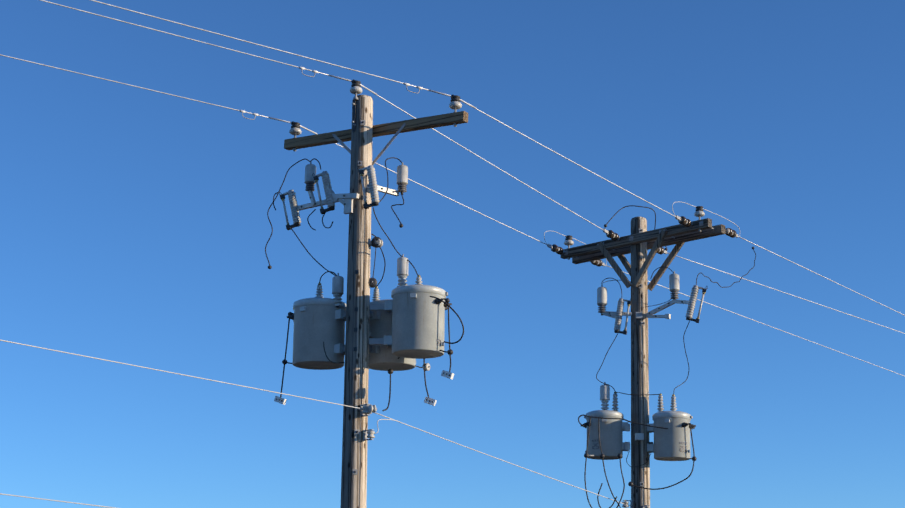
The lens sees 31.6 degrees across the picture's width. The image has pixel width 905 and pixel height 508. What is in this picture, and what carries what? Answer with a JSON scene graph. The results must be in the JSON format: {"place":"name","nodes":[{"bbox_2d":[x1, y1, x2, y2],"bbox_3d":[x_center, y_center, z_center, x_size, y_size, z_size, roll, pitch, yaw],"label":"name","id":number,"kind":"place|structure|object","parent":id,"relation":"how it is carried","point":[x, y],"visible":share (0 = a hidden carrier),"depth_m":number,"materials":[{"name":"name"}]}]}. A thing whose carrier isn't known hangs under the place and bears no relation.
{"place":"outdoors","nodes":[
{"label":"outdoors","id":0,"kind":"place"},
{"bbox_2d":[0,0,904,507],"label":"sky","id":1,"kind":"structure","parent":0,"point":[135,227],"materials":[{"name":"blue"}]},
{"label":"ground","id":2,"kind":"structure","parent":0,"visible":0},
{"bbox_2d":[265,80,467,507],"bbox_3d":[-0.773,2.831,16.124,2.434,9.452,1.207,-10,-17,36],"label":"utility pole","id":3,"kind":"object","parent":2,"relation":"on","point":[403,329],"visible":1,"depth_m":16.48,"materials":[{"name":"brown wood"}]},
{"bbox_2d":[0,0,904,507],"bbox_3d":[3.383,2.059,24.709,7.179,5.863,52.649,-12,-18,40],"label":"power lines","id":4,"kind":"object","parent":3,"relation":"attached to","point":[682,220],"visible":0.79,"depth_m":17.46,"materials":[{"name":"metal"}]},
{"bbox_2d":[561,206,755,507],"bbox_3d":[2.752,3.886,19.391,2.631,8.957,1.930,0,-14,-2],"label":"utility pole","id":5,"kind":"object","parent":2,"relation":"on","point":[671,429],"visible":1,"depth_m":19.79,"materials":[{"name":"brown wood"}]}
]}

